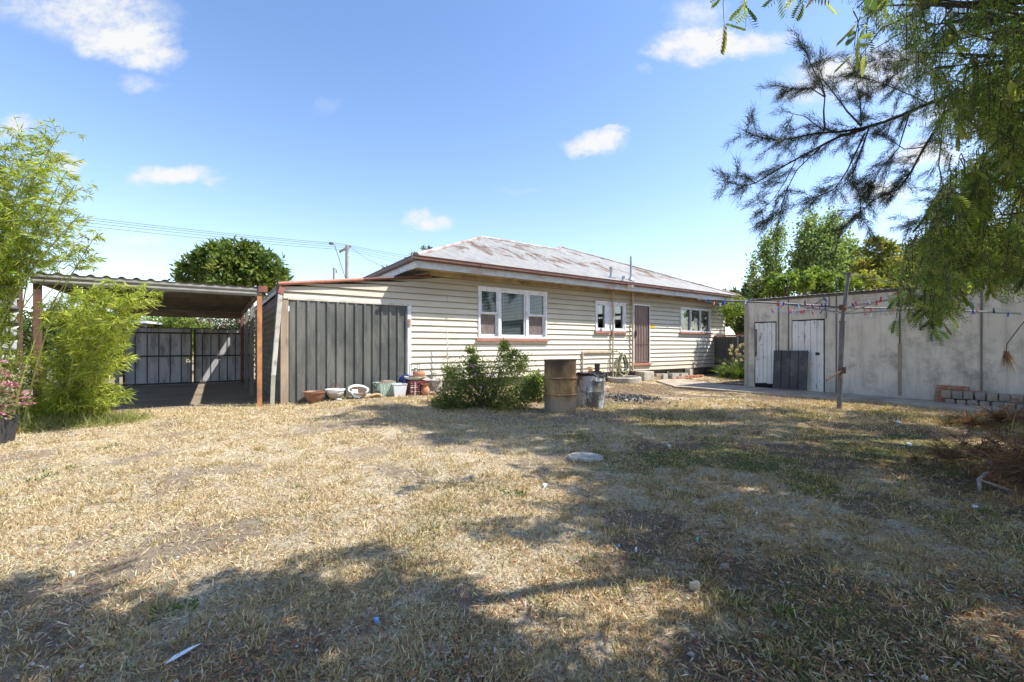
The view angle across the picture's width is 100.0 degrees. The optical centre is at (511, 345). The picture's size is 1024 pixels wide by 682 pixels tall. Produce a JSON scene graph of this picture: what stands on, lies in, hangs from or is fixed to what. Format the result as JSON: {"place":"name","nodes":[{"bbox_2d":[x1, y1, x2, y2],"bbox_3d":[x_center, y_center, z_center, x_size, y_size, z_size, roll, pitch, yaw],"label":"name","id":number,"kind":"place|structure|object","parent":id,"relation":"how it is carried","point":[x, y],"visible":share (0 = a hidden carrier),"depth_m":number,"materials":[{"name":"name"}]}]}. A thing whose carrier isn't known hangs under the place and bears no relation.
{"place":"outdoors","nodes":[
{"label":"outdoors","id":0,"kind":"place"},
{"bbox_2d":[114,381,249,386],"bbox_3d":[-10.183,1.188,13.570,3.473,0.065,0.380,0,0,-35],"label":"driveway strip","id":1,"kind":"object","parent":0,"point":[176,384],"visible":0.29,"depth_m":13.20,"materials":[{"name":"concrete"}]},
{"bbox_2d":[0,349,1023,681],"bbox_3d":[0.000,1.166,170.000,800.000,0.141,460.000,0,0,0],"label":"ground","id":2,"kind":"structure","parent":0,"point":[160,397],"depth_m":2.69,"materials":[{"name":"beige plant"}]},
{"bbox_2d":[0,414,18,444],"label":"black planter","id":3,"kind":"object","parent":2,"relation":"on","point":[8,428],"visible":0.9,"depth_m":5.25,"materials":[{"name":"plastic"}]},
{"bbox_2d":[0,360,36,419],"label":"sedum plant","id":4,"kind":"object","parent":3,"relation":"in","point":[3,396],"visible":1,"depth_m":5.19,"materials":[{"name":"pink plant"}]},
{"bbox_2d":[0,286,22,415],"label":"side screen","id":5,"kind":"object","parent":2,"relation":"on","point":[18,304],"visible":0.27,"depth_m":6.63,"materials":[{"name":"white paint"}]},
{"bbox_2d":[0,115,98,414],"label":"bamboo clump","id":6,"kind":"object","parent":2,"relation":"on","point":[17,237],"visible":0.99,"depth_m":5.82,"materials":[{"name":"green plant"}]},
{"bbox_2d":[0,225,108,427],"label":"bamboo clump","id":7,"kind":"object","parent":2,"relation":"on","point":[91,258],"visible":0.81,"depth_m":5.92,"materials":[{"name":"green plant"}]},
{"bbox_2d":[3,290,139,419],"bbox_3d":[-6.652,0.184,6.608,2.295,2.108,1.638,0,0,0],"label":"bamboo clump","id":8,"kind":"object","parent":2,"relation":"on","point":[51,398],"visible":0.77,"depth_m":6.42,"materials":[{"name":"green plant"}]},
{"bbox_2d":[23,299,142,385],"bbox_3d":[-13.508,-0.094,12.460,5.729,2.843,3.082,0,0,0],"label":"dark hedge","id":9,"kind":"object","parent":2,"relation":"on","point":[27,332],"visible":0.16,"depth_m":12.01,"materials":[{"name":"green plant"}]},
{"bbox_2d":[30,298,145,376],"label":"neighbour shed","id":10,"kind":"structure","parent":2,"relation":"on","point":[64,299],"depth_m":17.40,"materials":[{"name":"metal"}]},
{"bbox_2d":[15,406,162,437],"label":"long grass","id":11,"kind":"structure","parent":2,"relation":"on","point":[50,423],"depth_m":6.28,"materials":[{"name":"green plant"}]},
{"bbox_2d":[41,278,165,420],"bbox_3d":[-5.929,0.141,6.134,2.239,2.132,1.197,0,0,0],"label":"bamboo clump","id":12,"kind":"object","parent":2,"relation":"on","point":[106,334],"visible":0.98,"depth_m":6.03,"materials":[{"name":"green plant"}]},
{"bbox_2d":[96,321,162,376],"bbox_3d":[-14.390,0.150,16.157,1.650,2.100,1.600,0,0,-20],"label":"neighbour lean to","id":13,"kind":"object","parent":2,"relation":"on","point":[145,323],"visible":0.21,"depth_m":16.53,"materials":[{"name":"metal"}]},
{"bbox_2d":[30,271,266,419],"bbox_3d":[-8.143,0.030,10.445,3.210,2.400,7.040,0,0,-35],"label":"carport","id":14,"kind":"object","parent":2,"relation":"on","point":[192,299],"visible":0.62,"depth_m":8.44,"materials":[{"name":"metal"}]},
{"bbox_2d":[91,308,215,361],"bbox_3d":[-14.689,-0.197,17.452,5.620,3.037,3.174,0,0,0],"label":"bright hedge","id":15,"kind":"object","parent":2,"relation":"on","point":[174,322],"visible":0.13,"depth_m":17.11,"materials":[{"name":"green plant"}]},
{"bbox_2d":[123,327,191,385],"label":"steel gate","id":16,"kind":"structure","parent":2,"relation":"on","point":[163,353],"depth_m":12.90,"materials":[{"name":"grey metal"}]},
{"bbox_2d":[148,597,182,621],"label":"weed","id":17,"kind":"object","parent":2,"relation":"on","point":[169,604],"visible":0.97,"depth_m":1.93,"materials":[{"name":"green plant"}]},
{"bbox_2d":[164,643,200,664],"bbox_3d":[-1.265,1.183,1.652,0.123,0.020,0.034,0,0,-43],"label":"white scrap","id":18,"kind":"object","parent":2,"relation":"on","point":[174,657],"visible":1,"depth_m":1.65,"materials":[{"name":"paper"}]},
{"bbox_2d":[174,596,199,613],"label":"weed","id":19,"kind":"object","parent":2,"relation":"on","point":[190,605],"visible":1,"depth_m":1.95,"materials":[{"name":"green plant"}]},
{"bbox_2d":[194,328,249,382],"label":"steel gate","id":20,"kind":"structure","parent":2,"relation":"on","point":[216,354],"depth_m":13.72,"materials":[{"name":"grey metal"}]},
{"bbox_2d":[188,306,255,366],"bbox_3d":[-12.923,-0.377,19.639,5.505,3.398,3.432,0,0,0],"label":"flowering hedge","id":21,"kind":"object","parent":2,"relation":"on","point":[229,322],"visible":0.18,"depth_m":18.99,"materials":[{"name":"green plant"}]},
{"bbox_2d":[167,235,295,322],"bbox_3d":[-18.556,-2.915,28.201,8.963,8.643,4.924,0,0,0],"label":"leafy tree","id":22,"kind":"object","parent":2,"relation":"on","point":[245,263],"visible":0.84,"depth_m":27.40,"materials":[{"name":"green plant"}]},
{"bbox_2d":[303,390,325,402],"bbox_3d":[-4.052,1.052,8.802,0.431,0.233,0.431,0,0,-35],"label":"bowl planter","id":23,"kind":"object","parent":2,"relation":"on","point":[312,396],"visible":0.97,"depth_m":8.67,"materials":[{"name":"ceramic"}]},
{"bbox_2d":[325,388,344,399],"bbox_3d":[-3.708,1.018,9.015,0.394,0.215,0.394,0,0,-35],"label":"glazed bowl","id":24,"kind":"object","parent":2,"relation":"on","point":[332,393],"visible":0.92,"depth_m":8.90,"materials":[{"name":"ceramic"}]},
{"bbox_2d":[329,242,350,278],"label":"power pole","id":25,"kind":"object","parent":2,"relation":"on","point":[346,250],"visible":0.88,"depth_m":44.86,"materials":[{"name":"metal"}]},
{"bbox_2d":[31,212,405,255],"bbox_3d":[-25.136,-10.350,39.966,4.521,3.146,43.620,0,0,41],"label":"power cable","id":26,"kind":"object","parent":25,"relation":"attached to","point":[227,233],"visible":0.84,"depth_m":38.01,"materials":[{"name":"rubber"}]},
{"bbox_2d":[56,223,396,261],"bbox_3d":[-25.435,-9.731,39.350,7.384,3.002,42.141,0,0,39],"label":"power cable","id":27,"kind":"object","parent":25,"relation":"attached to","point":[219,239],"visible":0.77,"depth_m":36.58,"materials":[{"name":"rubber"}]},
{"bbox_2d":[64,217,400,256],"bbox_3d":[-25.242,-10.210,39.755,5.473,3.118,43.125,0,0,40],"label":"power cable","id":28,"kind":"object","parent":25,"relation":"attached to","point":[221,234],"visible":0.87,"depth_m":37.46,"materials":[{"name":"rubber"}]},
{"bbox_2d":[66,220,399,259],"bbox_3d":[-25.342,-9.976,39.550,6.427,2.972,42.632,0,0,40],"label":"power cable","id":29,"kind":"object","parent":25,"relation":"attached to","point":[225,237],"visible":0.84,"depth_m":37.48,"materials":[{"name":"rubber"}]},
{"bbox_2d":[348,384,368,397],"bbox_3d":[-3.263,0.977,9.123,0.432,0.278,0.362,0,0,-35],"label":"shell bowl","id":30,"kind":"object","parent":2,"relation":"on","point":[363,390],"visible":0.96,"depth_m":9.12,"materials":[{"name":"ceramic"}]},
{"bbox_2d":[372,380,395,396],"bbox_3d":[-2.813,0.943,9.438,0.388,0.348,0.353,0,0,-43],"label":"patterned pot","id":31,"kind":"object","parent":2,"relation":"on","point":[384,388],"visible":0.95,"depth_m":9.33,"materials":[{"name":"green ceramic"}]},
{"bbox_2d":[392,383,407,396],"bbox_3d":[-2.502,0.980,9.486,0.320,0.278,0.320,0,0,-29],"label":"white bucket","id":32,"kind":"object","parent":2,"relation":"on","point":[399,389],"visible":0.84,"depth_m":9.37,"materials":[{"name":"plastic"}]},
{"bbox_2d":[405,380,427,395],"bbox_3d":[-2.212,0.957,9.825,0.447,0.321,0.440,0,0,-35],"label":"plastic crate","id":33,"kind":"object","parent":2,"relation":"on","point":[409,390],"visible":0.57,"depth_m":9.64,"materials":[{"name":"plastic"}]},
{"bbox_2d":[404,376,426,380],"bbox_3d":[-2.215,0.752,9.832,0.508,0.100,0.510,0,0,-35],"label":"birdbath dish","id":34,"kind":"object","parent":33,"relation":"on","point":[411,378],"visible":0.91,"depth_m":9.66,"materials":[{"name":"stone"}]},
{"bbox_2d":[413,371,424,376],"bbox_3d":[-2.131,0.665,9.864,0.274,0.155,0.274,0,0,-35],"label":"terracotta pot","id":35,"kind":"object","parent":34,"relation":"on","point":[419,374],"visible":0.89,"depth_m":9.76,"materials":[{"name":"ceramic"}]},
{"bbox_2d":[421,383,429,394],"bbox_3d":[-1.949,0.989,9.674,0.186,0.256,0.186,0,0,-35],"label":"terracotta vase","id":36,"kind":"object","parent":2,"relation":"on","point":[425,389],"visible":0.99,"depth_m":9.61,"materials":[{"name":"ceramic"}]},
{"bbox_2d":[428,379,442,392],"bbox_3d":[-1.817,0.966,10.227,0.339,0.298,0.339,0,0,-35],"label":"stone planter","id":37,"kind":"object","parent":2,"relation":"on","point":[433,386],"visible":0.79,"depth_m":10.10,"materials":[{"name":"stone"}]},
{"bbox_2d":[427,337,543,412],"bbox_3d":[-0.476,0.664,8.024,2.198,1.656,1.581,0,0,0],"label":"rockrose shrub","id":38,"kind":"object","parent":2,"relation":"on","point":[497,398],"visible":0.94,"depth_m":7.93,"materials":[{"name":"green plant"}]},
{"bbox_2d":[254,236,743,404],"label":"weatherboard house","id":39,"kind":"structure","parent":2,"relation":"on","point":[485,295],"depth_m":11.59,"materials":[{"name":"paint"}]},
{"bbox_2d":[270,286,285,406],"bbox_3d":[-4.679,0.018,8.580,0.275,2.407,0.118,0,0,-35],"label":"downpipe","id":40,"kind":"object","parent":39,"relation":"attached to","point":[281,291],"visible":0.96,"depth_m":8.53,"materials":[{"name":"white metal"}]},
{"bbox_2d":[476,286,549,340],"bbox_3d":[0.050,-0.848,12.001,2.449,1.445,0.191,0,0,-35],"label":"window","id":41,"kind":"structure","parent":39,"relation":"in","point":[490,324],"depth_m":11.99,"materials":[{"name":"white glass"}]},
{"bbox_2d":[594,301,627,333],"bbox_3d":[3.261,-0.924,14.198,1.527,1.039,0.150,0,0,-35],"label":"window","id":42,"kind":"structure","parent":39,"relation":"in","point":[603,309],"depth_m":14.14,"materials":[{"name":"white glass"}]},
{"bbox_2d":[615,352,628,376],"bbox_3d":[3.633,0.665,14.265,0.704,0.876,0.172,0,0,-35],"label":"garden hose","id":43,"kind":"object","parent":39,"relation":"hanging from","point":[626,364],"visible":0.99,"depth_m":14.29,"materials":[{"name":"rubber"}]},
{"bbox_2d":[634,304,651,364],"bbox_3d":[4.559,-0.383,15.079,1.011,2.120,0.179,0,0,-35],"label":"door","id":44,"kind":"structure","parent":39,"relation":"in","point":[641,312],"depth_m":15.07,"materials":[{"name":"brown wood"}]},
{"bbox_2d":[679,307,712,333],"bbox_3d":[7.261,-0.963,16.967,2.195,1.001,0.150,0,0,-35],"label":"window","id":45,"kind":"structure","parent":39,"relation":"in","point":[692,320],"depth_m":17.00,"materials":[{"name":"white glass"}]},
{"bbox_2d":[0,404,1021,681],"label":"pebbles","id":46,"kind":"object","parent":2,"relation":"on","point":[690,654],"visible":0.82,"depth_m":2.32,"materials":[{"name":"grey stone"}]},
{"bbox_2d":[0,413,1023,681],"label":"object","id":47,"kind":"object","parent":2,"relation":"on","point":[708,667],"visible":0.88,"depth_m":1.85,"materials":[{"name":"brown plant"}]},
{"bbox_2d":[520,364,543,400],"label":"geranium plant","id":48,"kind":"object","parent":2,"relation":"on","point":[537,374],"visible":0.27,"depth_m":8.91,"materials":[{"name":"green plant"}]},
{"bbox_2d":[526,594,553,612],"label":"weed","id":49,"kind":"object","parent":2,"relation":"on","point":[534,596],"visible":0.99,"depth_m":1.96,"materials":[{"name":"green plant"}]},
{"bbox_2d":[543,359,577,412],"bbox_3d":[0.888,0.736,7.908,0.633,0.958,0.633,0,0,27],"label":"steel drum","id":50,"kind":"object","parent":2,"relation":"on","point":[560,378],"visible":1,"depth_m":7.65,"materials":[{"name":"brown metal"}]},
{"bbox_2d":[568,452,603,461],"bbox_3d":[0.790,1.201,4.629,0.375,0.036,0.331,0,0,0],"label":"concrete disc","id":51,"kind":"object","parent":2,"relation":"on","point":[583,456],"visible":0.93,"depth_m":4.59,"materials":[{"name":"concrete"}]},
{"bbox_2d":[576,371,605,408],"bbox_3d":[1.535,0.856,8.386,0.580,0.713,0.582,0,0,-34],"label":"white burning drum","id":52,"kind":"object","parent":2,"relation":"on","point":[590,389],"visible":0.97,"depth_m":8.15,"materials":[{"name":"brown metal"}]},
{"bbox_2d":[607,375,641,383],"bbox_3d":[3.666,1.105,14.047,1.166,0.190,1.060,0,0,-35],"label":"drain gully","id":53,"kind":"object","parent":2,"relation":"on","point":[628,379],"visible":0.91,"depth_m":13.62,"materials":[{"name":"concrete"}]},
{"bbox_2d":[635,371,653,380],"bbox_3d":[4.579,1.045,14.861,0.544,0.310,0.420,0,0,-35],"label":"concrete step","id":54,"kind":"object","parent":2,"relation":"on","point":[646,375],"visible":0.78,"depth_m":14.69,"materials":[{"name":"concrete"}]},
{"bbox_2d":[605,390,692,409],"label":"charcoal crumbs","id":55,"kind":"object","parent":2,"relation":"on","point":[626,397],"visible":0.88,"depth_m":9.63,"materials":[{"name":"grey wood"}]},
{"bbox_2d":[689,580,700,590],"bbox_3d":[0.906,1.188,2.126,0.052,0.038,0.034,0,0,-25],"label":"sandstone piece","id":56,"kind":"object","parent":2,"relation":"on","point":[694,584],"visible":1,"depth_m":2.12,"materials":[{"name":"beige stone"}]},
{"bbox_2d":[685,334,743,375],"bbox_3d":[8.495,0.390,17.244,0.110,1.620,5.750,0,0,-15],"label":"side fence","id":57,"kind":"object","parent":2,"relation":"on","point":[723,343],"visible":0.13,"depth_m":17.10,"materials":[{"name":"paint"}]},
{"bbox_2d":[709,358,734,377],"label":"lily clump","id":58,"kind":"object","parent":2,"relation":"on","point":[724,374],"visible":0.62,"depth_m":15.91,"materials":[{"name":"green plant"}]},
{"bbox_2d":[719,563,728,570],"bbox_3d":[1.148,1.196,2.319,0.052,0.034,0.034,0,0,0],"label":"buried stone","id":59,"kind":"object","parent":2,"relation":"on","point":[723,566],"visible":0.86,"depth_m":2.31,"materials":[{"name":"stone"}]},
{"bbox_2d":[711,343,743,379],"bbox_3d":[8.012,0.546,15.184,1.849,1.315,2.003,0,0,38],"label":"lily clump","id":60,"kind":"object","parent":2,"relation":"on","point":[733,375],"visible":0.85,"depth_m":15.19,"materials":[{"name":"green plant"}]},
{"bbox_2d":[711,586,749,606],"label":"weed","id":61,"kind":"object","parent":2,"relation":"on","point":[723,595],"visible":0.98,"depth_m":2.02,"materials":[{"name":"green plant"}]},
{"bbox_2d":[720,358,743,378],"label":"lily clump","id":62,"kind":"object","parent":2,"relation":"on","point":[739,369],"visible":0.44,"depth_m":15.04,"materials":[{"name":"green plant"}]},
{"bbox_2d":[711,285,759,334],"bbox_3d":[9.360,-0.603,17.484,2.877,3.810,1.348,0,0,-34],"label":"climbing vine","id":63,"kind":"object","parent":2,"relation":"on","point":[728,309],"visible":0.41,"depth_m":17.12,"materials":[{"name":"green plant"}]},
{"bbox_2d":[726,292,757,334],"bbox_3d":[11.855,-0.696,22.652,2.555,4.194,2.767,0,0,0],"label":"leafy tree","id":64,"kind":"object","parent":2,"relation":"on","point":[736,323],"visible":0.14,"depth_m":22.36,"materials":[{"name":"green plant"}]},
{"bbox_2d":[722,276,772,298],"bbox_3d":[13.239,-1.284,23.612,3.806,5.392,2.104,0,0,-32],"label":"leafy tree","id":65,"kind":"object","parent":2,"relation":"on","point":[748,284],"visible":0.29,"depth_m":23.06,"materials":[{"name":"green plant"}]},
{"bbox_2d":[741,249,760,283],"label":"poplar tree","id":66,"kind":"object","parent":2,"relation":"on","point":[752,273],"visible":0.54,"depth_m":45.98,"materials":[{"name":"green plant"}]},
{"bbox_2d":[750,218,793,297],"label":"poplar tree","id":67,"kind":"object","parent":2,"relation":"on","point":[766,249],"visible":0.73,"depth_m":43.75,"materials":[{"name":"green plant"}]},
{"bbox_2d":[750,268,816,298],"bbox_3d":[13.110,-1.219,20.935,1.817,5.259,2.972,0,0,-36],"label":"leafy tree","id":68,"kind":"object","parent":2,"relation":"on","point":[788,283],"visible":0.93,"depth_m":20.56,"materials":[{"name":"green plant"}]},
{"bbox_2d":[772,601,795,619],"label":"weed","id":69,"kind":"object","parent":2,"relation":"on","point":[788,607],"visible":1,"depth_m":1.93,"materials":[{"name":"green plant"}]},
{"bbox_2d":[778,203,864,294],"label":"poplar tree","id":70,"kind":"object","parent":2,"relation":"on","point":[813,243],"visible":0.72,"depth_m":41.11,"materials":[{"name":"green plant"}]},
{"bbox_2d":[797,263,865,294],"bbox_3d":[15.994,-1.460,21.859,2.178,5.733,2.965,0,0,-27],"label":"leafy tree","id":71,"kind":"object","parent":2,"relation":"on","point":[821,276],"visible":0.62,"depth_m":21.71,"materials":[{"name":"green plant"}]},
{"bbox_2d":[817,604,855,626],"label":"weed","id":72,"kind":"object","parent":2,"relation":"on","point":[843,611],"visible":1,"depth_m":1.89,"materials":[{"name":"green plant"}]},
{"bbox_2d":[697,273,1020,408],"bbox_3d":[6.373,-0.038,8.165,3.859,2.684,3.718,0,0,-31],"label":"clothes hoist","id":73,"kind":"object","parent":2,"relation":"on","point":[844,307],"visible":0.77,"depth_m":8.15,"materials":[{"name":"metal"}]},
{"bbox_2d":[708,19,1020,256],"bbox_3d":[5.396,-2.601,5.692,6.344,8.029,2.279,0,0,0],"label":"she oak tree","id":74,"kind":"object","parent":2,"relation":"on","point":[869,187],"visible":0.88,"depth_m":5.68,"materials":[{"name":"green plant"}]},
{"bbox_2d":[998,321,1023,374],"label":"hanging dead frond","id":75,"kind":"object","parent":74,"relation":"hanging from","point":[1007,356],"visible":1,"depth_m":6.19,"materials":[{"name":"brown plant"}]},
{"bbox_2d":[710,0,1023,346],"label":"pepper tree","id":76,"kind":"object","parent":2,"relation":"on","point":[974,203],"visible":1,"depth_m":3.80,"materials":[{"name":"green plant"}]},
{"bbox_2d":[842,233,918,290],"bbox_3d":[19.169,-2.273,22.600,5.100,7.358,2.939,0,0,-23],"label":"leafy tree","id":77,"kind":"object","parent":2,"relation":"on","point":[869,264],"visible":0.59,"depth_m":22.46,"materials":[{"name":"green plant"}]},
{"bbox_2d":[742,278,1023,405],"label":"garage shed","id":78,"kind":"structure","parent":2,"relation":"on","point":[880,359],"depth_m":9.69,"materials":[{"name":"grey concrete"}]},
{"bbox_2d":[755,323,775,383],"bbox_3d":[6.938,0.208,11.777,0.075,1.668,0.526,0,0,-35],"label":"plank door","id":79,"kind":"structure","parent":78,"relation":"in","point":[765,333],"depth_m":11.79,"materials":[{"name":"grey wood"}]},
{"bbox_2d":[792,320,823,391],"bbox_3d":[7.516,0.288,10.932,0.085,1.848,0.693,0,0,-35],"label":"plank door","id":80,"kind":"structure","parent":78,"relation":"in","point":[808,336],"depth_m":10.84,"materials":[{"name":"grey wood"}]},
{"bbox_2d":[893,225,970,285],"bbox_3d":[24.083,-2.878,25.120,5.755,8.583,4.188,0,0,28],"label":"leafy tree","id":81,"kind":"object","parent":2,"relation":"on","point":[915,254],"visible":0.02,"depth_m":24.98,"materials":[{"name":"green plant"}]},
{"bbox_2d":[945,398,956,403],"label":"stone block","id":82,"kind":"object","parent":2,"relation":"on","point":[950,400],"depth_m":8.52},
{"bbox_2d":[941,390,951,397],"bbox_3d":[8.719,0.972,8.611,0.184,0.156,0.158,0,0,-33],"label":"stone block","id":83,"kind":"object","parent":82,"relation":"on","point":[946,393],"depth_m":8.56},
{"bbox_2d":[956,399,966,404],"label":"stone block","id":84,"kind":"object","parent":2,"relation":"on","point":[962,401],"depth_m":8.39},
{"bbox_2d":[952,390,963,398],"bbox_3d":[8.804,0.972,8.482,0.174,0.154,0.153,0,0,-37],"label":"stone block","id":85,"kind":"object","parent":84,"relation":"on","point":[957,394],"depth_m":8.43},
{"bbox_2d":[900,425,1023,475],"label":"dead branch","id":86,"kind":"object","parent":2,"relation":"on","point":[945,455],"visible":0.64,"depth_m":4.13,"materials":[{"name":"brown plant"}]},
{"bbox_2d":[967,400,979,405],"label":"stone block","id":87,"kind":"object","parent":2,"relation":"on","point":[973,401],"depth_m":8.25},
{"bbox_2d":[963,391,974,399],"bbox_3d":[8.890,0.971,8.360,0.184,0.160,0.148,0,0,-34],"label":"stone block","id":88,"kind":"object","parent":87,"relation":"on","point":[968,395],"depth_m":8.30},
{"bbox_2d":[938,393,1023,432],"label":"dead branch","id":89,"kind":"object","parent":2,"relation":"on","point":[999,415],"visible":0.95,"depth_m":5.91,"materials":[{"name":"brown plant"}]},
{"bbox_2d":[942,413,1023,503],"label":"dead branch","id":90,"kind":"object","parent":2,"relation":"on","point":[1015,471],"visible":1,"depth_m":3.25,"materials":[{"name":"brown plant"}]},
{"bbox_2d":[980,401,990,406],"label":"stone block","id":91,"kind":"object","parent":2,"relation":"on","point":[985,403],"depth_m":8.13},
{"bbox_2d":[974,392,986,400],"bbox_3d":[8.983,0.973,8.232,0.174,0.152,0.155,0,0,-34],"label":"stone block","id":92,"kind":"object","parent":91,"relation":"on","point":[981,396],"depth_m":8.18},
{"bbox_2d":[966,433,1023,489],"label":"dead branch","id":93,"kind":"object","parent":2,"relation":"on","point":[985,456],"visible":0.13,"depth_m":3.74,"materials":[{"name":"brown plant"}]},
{"bbox_2d":[976,461,1013,492],"bbox_3d":[4.055,1.103,3.606,0.249,0.247,0.081,0,0,20],"label":"forked stick","id":94,"kind":"object","parent":2,"relation":"on","point":[984,481],"visible":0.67,"depth_m":3.62,"materials":[{"name":"wood"}]},
{"bbox_2d":[992,401,1003,407],"bbox_3d":[9.104,1.125,8.051,0.178,0.156,0.162,0,0,-37],"label":"stone block","id":95,"kind":"object","parent":2,"relation":"on","point":[994,404],"depth_m":8.00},
{"bbox_2d":[987,393,999,401],"bbox_3d":[9.074,0.971,8.105,0.179,0.159,0.156,0,0,-34],"label":"stone block","id":96,"kind":"object","parent":95,"relation":"on","point":[994,397],"depth_m":8.05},
{"bbox_2d":[1004,402,1016,408],"bbox_3d":[9.191,1.126,7.925,0.181,0.152,0.152,0,0,-33],"label":"stone block","id":97,"kind":"object","parent":2,"relation":"on","point":[1007,403],"depth_m":7.88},
{"bbox_2d":[999,394,1010,401],"bbox_3d":[9.164,0.972,7.979,0.172,0.147,0.147,0,0,-34],"label":"stone block","id":98,"kind":"object","parent":97,"relation":"on","point":[1002,397],"depth_m":7.93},
{"bbox_3d":[-2.560,1.010,9.943,0.360,0.210,0.300,0,0,-38],"label":"dark box","id":99,"kind":"object","parent":2,"relation":"on","visible":0},
{"bbox_2d":[398,374,409,382],"bbox_3d":[-2.479,0.801,9.886,0.291,0.297,0.294,0,0,-35],"label":"blue pot","id":100,"kind":"object","parent":99,"relation":"on","point":[402,379],"visible":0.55,"depth_m":9.79,"materials":[{"name":"ceramic"}]},
{"bbox_2d":[0,0,1023,341],"label":"sky","id":101,"kind":"structure","parent":0,"point":[594,127],"materials":[{"name":"blue"}]},
{"bbox_2d":[656,379,715,388],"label":"path","id":102,"kind":"structure","parent":0,"point":[680,382],"depth_m":13.41,"materials":[{"name":"concrete"}]},
{"bbox_2d":[678,384,1023,414],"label":"path","id":103,"kind":"structure","parent":0,"point":[921,403],"depth_m":9.70,"materials":[{"name":"grey concrete"}]},
{"bbox_2d":[773,350,807,389],"bbox_3d":[7.178,0.625,11.105,0.101,1.000,0.804,0,0,-35],"label":"leaning sheet","id":104,"kind":"object","parent":103,"relation":"on","point":[790,368],"visible":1,"depth_m":11.10,"materials":[{"name":"grey metal"}]},
{"bbox_3d":[8.845,1.007,8.816,0.105,0.074,0.228,0,0,-33],"label":"stacked brick","id":105,"kind":"object","parent":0,"visible":0},
{"bbox_2d":[935,389,951,392],"bbox_3d":[8.850,0.929,8.807,0.105,0.074,0.228,0,0,-35],"label":"stacked brick","id":106,"kind":"object","parent":105,"relation":"on","point":[938,390],"visible":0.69,"depth_m":8.82,"materials":[{"name":"brick"}]},
{"bbox_2d":[936,385,951,388],"bbox_3d":[8.856,0.851,8.799,0.105,0.074,0.228,0,0,-35],"label":"stacked brick","id":107,"kind":"object","parent":106,"relation":"on","point":[943,386],"visible":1,"depth_m":8.77,"materials":[{"name":"brick"}]},
{"bbox_3d":[8.984,0.929,8.614,0.105,0.074,0.228,0,0,-34],"label":"stacked brick","id":108,"kind":"object","parent":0,"visible":0},
{"bbox_2d":[952,386,968,389],"bbox_3d":[8.990,0.851,8.606,0.105,0.074,0.228,0,0,-33],"label":"stacked brick","id":109,"kind":"object","parent":108,"relation":"on","point":[960,387],"visible":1,"depth_m":8.57,"materials":[{"name":"brick"}]},
{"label":"stone block","id":110,"kind":"object","parent":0,"visible":0},
{"bbox_2d":[1011,394,1023,402],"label":"stone block","id":111,"kind":"object","parent":110,"relation":"on","point":[1018,396],"depth_m":7.80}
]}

